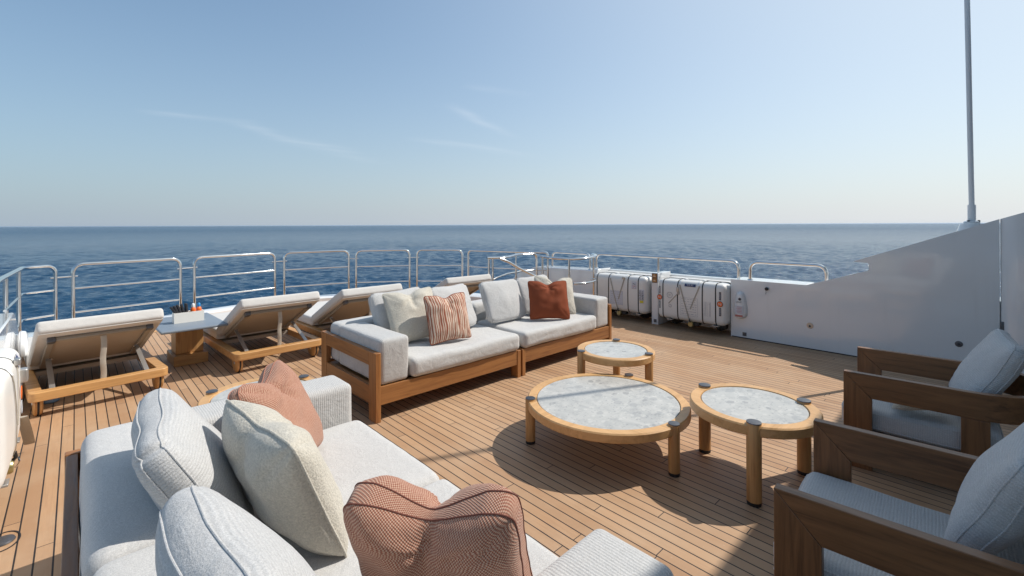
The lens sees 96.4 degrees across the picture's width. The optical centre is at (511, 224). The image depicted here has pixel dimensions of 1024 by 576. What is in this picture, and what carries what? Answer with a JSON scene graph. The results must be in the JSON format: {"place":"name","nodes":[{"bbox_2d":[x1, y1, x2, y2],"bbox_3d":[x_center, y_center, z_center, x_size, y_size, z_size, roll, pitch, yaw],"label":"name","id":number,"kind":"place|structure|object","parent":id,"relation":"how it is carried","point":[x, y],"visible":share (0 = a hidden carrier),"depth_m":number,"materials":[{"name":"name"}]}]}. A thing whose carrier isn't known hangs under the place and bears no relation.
{"place":"outdoors","nodes":[
{"label":"outdoors","id":0,"kind":"place"},
{"bbox_2d":[0,223,979,332],"bbox_3d":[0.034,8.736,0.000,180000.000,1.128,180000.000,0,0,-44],"label":"sea","id":1,"kind":"structure","parent":0,"point":[836,250],"depth_m":139.98,"materials":[{"name":"liquid"}]},
{"bbox_3d":[1.086,5.758,3.595,8.020,8.075,15.740,0,0,-44],"label":"hull","id":2,"kind":"object","parent":1,"relation":"on","visible":0},
{"bbox_2d":[0,312,1021,575],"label":"deck","id":3,"kind":"structure","parent":2,"relation":"on","point":[698,516],"depth_m":3.23,"materials":[{"name":"brown wood"}]},
{"bbox_2d":[0,313,18,349],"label":"port bulwark","id":4,"kind":"object","parent":3,"relation":"on","point":[9,332],"visible":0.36,"depth_m":4.00,"materials":[{"name":"white paint"}]},
{"bbox_2d":[0,348,28,488],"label":"life raft","id":5,"kind":"object","parent":4,"relation":"attached to","point":[14,376],"visible":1,"depth_m":2.61,"materials":[{"name":"white plastic"}]},
{"bbox_2d":[14,455,20,467],"bbox_3d":[-3.088,1.472,2.847,0.029,0.092,0.275,0,0,-41],"label":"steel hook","id":6,"kind":"object","parent":5,"relation":"hanging from","point":[17,464],"visible":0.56,"depth_m":2.87,"materials":[{"name":"silver metal"}]},
{"bbox_2d":[20,416,34,444],"bbox_3d":[-3.337,1.412,3.142,0.060,0.287,0.288,0,0,-40],"label":"strap end","id":7,"kind":"object","parent":5,"relation":"hanging from","point":[26,431],"visible":0.88,"depth_m":3.17,"materials":[{"name":"beige fabric"}]},
{"bbox_2d":[16,331,28,357],"bbox_3d":[-4.789,1.168,4.480,0.075,0.267,0.267,0,0,-44],"label":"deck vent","id":8,"kind":"object","parent":4,"relation":"attached to","point":[22,343],"visible":0.94,"depth_m":4.41,"materials":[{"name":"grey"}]},
{"bbox_2d":[0,530,20,551],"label":"deck fitting","id":9,"kind":"object","parent":3,"relation":"on","point":[6,539],"visible":1,"depth_m":2.33,"materials":[{"name":"metal"}]},
{"bbox_2d":[43,398,59,403],"bbox_3d":[-4.207,1.585,4.177,0.120,0.060,0.119,0,0,-44],"label":"drain","id":10,"kind":"object","parent":3,"relation":"on","point":[51,401],"visible":0.38,"depth_m":4.14,"materials":[{"name":"black metal"}]},
{"bbox_2d":[20,308,167,415],"bbox_3d":[-4.443,1.213,4.782,2.169,0.809,0.950,0,0,40],"label":"sun lounger","id":11,"kind":"object","parent":3,"relation":"on","point":[64,345],"visible":0.88,"depth_m":4.21,"materials":[{"name":"white fabric"}]},
{"bbox_2d":[156,312,227,366],"bbox_3d":[-3.794,1.370,5.342,0.960,0.490,0.620,0,0,44],"label":"side table","id":12,"kind":"object","parent":3,"relation":"on","point":[187,348],"visible":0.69,"depth_m":5.31,"materials":[{"name":"stone"}]},
{"bbox_2d":[172,309,203,323],"bbox_3d":[-3.767,1.065,5.330,0.110,0.118,0.290,0,0,43],"label":"caddy box","id":13,"kind":"object","parent":12,"relation":"on","point":[185,317],"visible":0.99,"depth_m":5.28,"materials":[{"name":"paint"}]},
{"bbox_2d":[184,303,187,311],"bbox_3d":[-3.780,1.011,5.319,0.028,0.202,0.073,-5,3,-44],"label":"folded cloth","id":14,"kind":"object","parent":13,"relation":"in","point":[186,307],"visible":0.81,"depth_m":5.29,"materials":[{"name":"black fabric"}]},
{"bbox_2d":[190,303,195,311],"bbox_3d":[-3.737,1.018,5.369,0.052,0.196,0.052,0,0,-44],"label":"sunscreen bottle","id":15,"kind":"object","parent":13,"relation":"in","point":[193,308],"visible":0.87,"depth_m":5.36,"materials":[{"name":"orange plastic"}]},
{"bbox_2d":[196,303,200,310],"bbox_3d":[-3.697,1.018,5.407,0.052,0.196,0.052,0,0,-44],"label":"sunscreen bottle","id":16,"kind":"object","parent":13,"relation":"in","point":[198,308],"visible":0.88,"depth_m":5.39,"materials":[{"name":"orange plastic"}]},
{"bbox_2d":[197,374,313,405],"bbox_3d":[-1.716,1.372,3.155,0.750,0.468,0.756,0,0,-44],"label":"round table","id":17,"kind":"object","parent":3,"relation":"on","point":[215,395],"visible":0.25,"depth_m":3.17,"materials":[{"name":"brown wood"}]},
{"bbox_2d":[203,291,320,371],"bbox_3d":[-3.379,1.209,5.939,2.169,0.809,0.950,0,0,43],"label":"sun lounger","id":18,"kind":"object","parent":3,"relation":"on","point":[255,318],"visible":0.92,"depth_m":5.36,"materials":[{"name":"brown wood"}]},
{"bbox_2d":[164,293,481,316],"bbox_3d":[-3.788,1.599,8.229,7.191,0.279,2.416,0,0,-35],"label":"coaming","id":19,"kind":"object","parent":3,"relation":"on","point":[475,296],"visible":0.05,"depth_m":8.22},
{"bbox_2d":[0,265,57,331],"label":"corner railing","id":20,"kind":"object","parent":19,"relation":"on","point":[4,280],"visible":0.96,"depth_m":5.57,"materials":[{"name":"metal"}]},
{"bbox_2d":[71,258,181,317],"bbox_3d":[-5.777,1.002,6.944,0.084,0.945,1.386,0,0,33],"label":"railing panel","id":21,"kind":"object","parent":19,"relation":"on","point":[73,301],"visible":0.76,"depth_m":6.81,"materials":[{"name":"metal"}]},
{"bbox_2d":[50,275,77,278],"bbox_3d":[-6.172,0.719,6.313,0.022,0.023,0.285,0,0,27],"label":"link bar","id":22,"kind":"object","parent":21,"relation":"attached to","point":[63,277],"visible":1,"depth_m":6.30,"materials":[{"name":"metal"}]},
{"bbox_2d":[193,252,275,307],"bbox_3d":[-4.971,0.999,8.291,0.084,0.945,1.473,0,0,33],"label":"railing panel","id":23,"kind":"object","parent":19,"relation":"on","point":[226,255],"visible":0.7,"depth_m":8.18,"materials":[{"name":"metal"}]},
{"bbox_2d":[283,250,349,294],"bbox_3d":[-3.956,0.995,9.320,1.307,0.945,0.084,0,0,-32],"label":"railing panel","id":24,"kind":"object","parent":19,"relation":"on","point":[295,252],"visible":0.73,"depth_m":9.26,"materials":[{"name":"metal"}]},
{"bbox_2d":[355,249,410,287],"bbox_3d":[-2.749,0.990,9.772,1.185,0.945,0.084,0,0,-11],"label":"railing panel","id":25,"kind":"object","parent":19,"relation":"on","point":[408,265],"visible":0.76,"depth_m":9.76,"materials":[{"name":"metal"}]},
{"bbox_2d":[416,249,462,286],"bbox_3d":[-1.560,0.985,9.868,1.079,0.946,0.084,0,0,5],"label":"railing panel","id":26,"kind":"object","parent":19,"relation":"on","point":[419,250],"visible":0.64,"depth_m":9.86,"materials":[{"name":"metal"}]},
{"bbox_2d":[467,249,548,278],"bbox_3d":[-0.128,0.980,9.174,1.924,0.945,0.123,0,0,29],"label":"railing panel","id":27,"kind":"object","parent":19,"relation":"on","point":[510,251],"visible":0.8,"depth_m":9.12,"materials":[{"name":"metal"}]},
{"bbox_2d":[291,283,402,336],"bbox_3d":[-2.549,1.206,6.675,2.169,0.809,0.950,0,0,44],"label":"sun lounger","id":28,"kind":"object","parent":3,"relation":"on","point":[317,318],"visible":0.62,"depth_m":6.09,"materials":[{"name":"white fabric"}]},
{"bbox_2d":[61,375,672,575],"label":"sofa","id":29,"kind":"object","parent":3,"relation":"on","point":[110,510],"visible":0.38,"depth_m":1.62,"materials":[{"name":"grey fabric"}]},
{"bbox_2d":[132,388,253,515],"bbox_3d":[-1.194,0.915,1.718,0.246,0.550,0.696,-36,21,-32],"label":"back cushion","id":30,"kind":"object","parent":29,"relation":"on","point":[177,443],"visible":0.67,"depth_m":1.52,"materials":[{"name":"white fabric"}]},
{"bbox_2d":[154,486,318,575],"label":"back cushion","id":31,"kind":"object","parent":29,"relation":"on","point":[202,532],"visible":1,"depth_m":0.96,"materials":[{"name":"white fabric"}]},
{"bbox_2d":[227,360,323,446],"bbox_3d":[-1.082,0.911,2.141,0.226,0.487,0.493,-27,3,-7],"label":"throw cushion","id":32,"kind":"object","parent":29,"relation":"on","point":[278,387],"visible":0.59,"depth_m":2.15,"materials":[{"name":"fabric"}]},
{"bbox_2d":[221,399,347,557],"bbox_3d":[-0.823,0.902,1.650,0.535,0.522,0.234,3,25,38],"label":"throw cushion","id":33,"kind":"object","parent":29,"relation":"on","point":[282,472],"visible":0.98,"depth_m":1.50,"materials":[{"name":"beige fabric"}]},
{"bbox_2d":[343,475,532,575],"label":"throw cushion","id":34,"kind":"object","parent":29,"relation":"on","point":[395,526],"visible":1,"depth_m":1.20,"materials":[{"name":"fabric"}]},
{"bbox_2d":[321,315,520,423],"bbox_3d":[-0.882,1.268,4.652,1.642,0.671,1.159,0,0,-44],"label":"sofa","id":35,"kind":"object","parent":3,"relation":"on","point":[371,363],"visible":0.77,"depth_m":4.12,"materials":[{"name":"white fabric"}]},
{"bbox_2d":[368,287,419,329],"bbox_3d":[-1.128,0.895,4.667,0.183,0.483,0.642,-31,-18,36],"label":"back cushion","id":36,"kind":"object","parent":35,"relation":"on","point":[377,309],"visible":0.34,"depth_m":4.45,"materials":[{"name":"white fabric"}]},
{"bbox_2d":[382,287,432,341],"bbox_3d":[-0.972,0.887,4.521,0.539,0.526,0.180,-4,-25,-38],"label":"throw cushion","id":37,"kind":"object","parent":35,"relation":"on","point":[406,315],"visible":0.62,"depth_m":4.42,"materials":[{"name":"beige fabric"}]},
{"bbox_2d":[423,292,470,344],"bbox_3d":[-0.630,0.911,4.507,0.481,0.468,0.157,0,-16,-41],"label":"throw cushion","id":38,"kind":"object","parent":35,"relation":"on","point":[447,319],"visible":1,"depth_m":4.43,"materials":[{"name":"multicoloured fabric"}]},
{"bbox_2d":[431,284,476,325],"bbox_3d":[-0.635,0.893,4.955,0.181,0.490,0.616,-28,-15,28],"label":"back cushion","id":39,"kind":"object","parent":35,"relation":"on","point":[444,292],"visible":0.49,"depth_m":5.03,"materials":[{"name":"white fabric"}]},
{"bbox_2d":[433,274,490,294],"bbox_3d":[-1.358,1.201,7.892,0.950,0.809,2.169,0,0,-42],"label":"sun lounger","id":40,"kind":"object","parent":3,"relation":"on","point":[472,283],"visible":0.1,"depth_m":7.11,"materials":[{"name":"white fabric"}]},
{"bbox_2d":[486,253,537,280],"bbox_3d":[0.079,1.053,7.895,1.284,1.094,0.493,0,0,-36],"label":"stair railing","id":41,"kind":"object","parent":3,"relation":"on","point":[501,258],"visible":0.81,"depth_m":7.74,"materials":[{"name":"metal"}]},
{"bbox_2d":[471,292,611,375],"bbox_3d":[0.324,1.263,5.801,1.640,0.671,1.158,0,0,-44],"label":"sofa","id":42,"kind":"object","parent":3,"relation":"on","point":[590,319],"visible":0.58,"depth_m":5.40,"materials":[{"name":"white fabric"}]},
{"bbox_2d":[479,279,525,322],"bbox_3d":[-0.105,0.890,5.413,0.616,0.492,0.183,2,-25,-47],"label":"back cushion","id":43,"kind":"object","parent":42,"relation":"on","point":[502,301],"visible":1,"depth_m":5.31,"materials":[{"name":"white fabric"}]},
{"bbox_2d":[516,274,547,314],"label":"back cushion","id":44,"kind":"object","parent":42,"relation":"on","point":[522,282],"visible":0.27,"depth_m":5.75,"materials":[{"name":"white fabric"}]},
{"bbox_2d":[528,280,569,319],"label":"throw cushion","id":45,"kind":"object","parent":42,"relation":"on","point":[549,300],"visible":1,"depth_m":5.47,"materials":[{"name":"orange fabric"}]},
{"bbox_2d":[534,276,575,313],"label":"throw cushion","id":46,"kind":"object","parent":42,"relation":"on","point":[570,295],"visible":0.41,"depth_m":5.86,"materials":[{"name":"beige fabric"}]},
{"bbox_2d":[540,253,596,294],"bbox_3d":[1.030,1.044,7.514,1.015,1.104,0.542,0,0,-19],"label":"stairwell railing","id":47,"kind":"object","parent":3,"relation":"on","point":[593,256],"visible":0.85,"depth_m":7.48,"materials":[{"name":"metal"}]},
{"bbox_2d":[525,373,690,477],"bbox_3d":[0.708,1.431,3.380,1.174,0.334,1.183,0,0,-44],"label":"round table","id":48,"kind":"object","parent":3,"relation":"on","point":[627,408],"visible":1,"depth_m":3.20,"materials":[{"name":"grey stone"}]},
{"bbox_2d":[577,338,654,381],"bbox_3d":[0.969,1.369,4.286,0.710,0.454,0.711,0,0,-44],"label":"round table","id":49,"kind":"object","parent":3,"relation":"on","point":[616,354],"visible":0.85,"depth_m":4.15,"materials":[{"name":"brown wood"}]},
{"bbox_2d":[513,265,734,330],"bbox_3d":[1.656,1.183,8.373,0.540,0.822,4.650,0,0,-44],"label":"raft bulwark","id":50,"kind":"object","parent":3,"relation":"on","point":[577,274],"visible":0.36,"depth_m":8.34,"materials":[{"name":"white paint"}]},
{"bbox_2d":[551,251,590,268],"bbox_3d":[1.136,0.679,8.888,0.080,0.313,1.009,0,0,-44],"label":"hand rail","id":51,"kind":"object","parent":50,"relation":"on","point":[564,252],"visible":0.76,"depth_m":8.88,"materials":[{"name":"metal"}]},
{"bbox_2d":[595,271,651,318],"bbox_3d":[1.946,1.190,7.869,0.496,0.715,1.070,0,0,-44],"label":"life raft","id":52,"kind":"object","parent":50,"relation":"attached to","point":[623,292],"visible":0.83,"depth_m":7.62,"materials":[{"name":"white plastic"}]},
{"bbox_2d":[652,273,656,282],"bbox_3d":[2.278,0.849,7.317,0.010,0.150,0.090,0,0,-44],"label":"warning sign","id":53,"kind":"object","parent":50,"relation":"attached to","point":[654,277],"visible":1,"depth_m":7.31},
{"bbox_2d":[595,253,739,277],"bbox_3d":[2.437,0.657,7.594,0.080,0.288,2.599,0,0,-44],"label":"hand rail","id":54,"kind":"object","parent":50,"relation":"on","point":[736,263],"visible":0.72,"depth_m":7.48,"materials":[{"name":"metal"}]},
{"bbox_2d":[657,276,730,330],"bbox_3d":[2.799,1.187,6.970,0.500,0.715,1.070,0,0,-44],"label":"life raft","id":55,"kind":"object","parent":50,"relation":"attached to","point":[695,301],"visible":0.96,"depth_m":6.76,"materials":[{"name":"white plastic"}]},
{"bbox_2d":[690,383,822,507],"bbox_3d":[1.537,1.357,2.931,0.750,0.474,0.756,0,0,-44],"label":"round table","id":56,"kind":"object","parent":3,"relation":"on","point":[754,414],"visible":0.96,"depth_m":2.82,"materials":[{"name":"white stone"}]},
{"bbox_2d":[731,219,1000,360],"bbox_3d":[6.079,0.757,3.774,0.474,1.639,8.085,0,0,-44],"label":"starboard bulwark","id":57,"kind":"object","parent":3,"relation":"on","point":[939,296],"visible":0.91,"depth_m":5.21,"materials":[{"name":"white paint"}]},
{"bbox_2d":[734,291,747,318],"bbox_3d":[3.190,1.128,6.417,0.068,0.390,0.186,0,0,-44],"label":"light pod","id":58,"kind":"object","parent":57,"relation":"attached to","point":[740,308],"visible":1,"depth_m":6.39,"materials":[{"name":"white plastic"}]},
{"bbox_2d":[747,261,828,280],"bbox_3d":[3.669,0.635,6.126,0.080,0.277,0.984,0,0,-44],"label":"hand rail","id":59,"kind":"object","parent":57,"relation":"on","point":[822,267],"visible":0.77,"depth_m":6.09,"materials":[{"name":"metal"}]},
{"bbox_2d":[955,341,962,346],"bbox_3d":[4.729,1.262,4.847,0.009,0.064,0.064,0,0,-44],"label":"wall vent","id":60,"kind":"object","parent":57,"relation":"attached to","point":[958,343],"depth_m":4.84,"materials":[{"name":"metal"}]},
{"bbox_2d":[957,0,983,230],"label":"mast","id":61,"kind":"object","parent":57,"relation":"on","point":[971,212],"visible":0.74,"depth_m":5.01,"materials":[{"name":"white metal"}]},
{"bbox_2d":[773,418,1023,575],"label":"armchair","id":62,"kind":"object","parent":3,"relation":"on","point":[831,518],"visible":0.91,"depth_m":1.67,"materials":[{"name":"brown wood"}]},
{"bbox_2d":[943,424,1023,554],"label":"back cushion","id":63,"kind":"object","parent":62,"relation":"on","point":[987,514],"visible":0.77,"depth_m":1.50,"materials":[{"name":"white fabric"}]},
{"bbox_2d":[841,346,1023,470],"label":"armchair","id":64,"kind":"object","parent":3,"relation":"on","point":[960,420],"visible":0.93,"depth_m":2.88,"materials":[{"name":"brown wood"}]},
{"bbox_2d":[892,403,923,410],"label":"throw cushion","id":65,"kind":"object","parent":64,"relation":"on","point":[901,407],"visible":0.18,"depth_m":2.89,"materials":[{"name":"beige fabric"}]},
{"bbox_2d":[948,329,1023,394],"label":"back cushion","id":66,"kind":"object","parent":64,"relation":"on","point":[992,362],"visible":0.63,"depth_m":2.77,"materials":[{"name":"fabric"}]},
{"bbox_2d":[1000,213,1023,373],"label":"superstructure","id":67,"kind":"object","parent":3,"relation":"on","point":[1012,271],"visible":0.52,"depth_m":4.53,"materials":[{"name":"white paint"}]},
{"bbox_2d":[0,0,1023,226],"label":"sky","id":68,"kind":"structure","parent":0,"point":[113,112],"materials":[{"name":"blue"}]}
]}

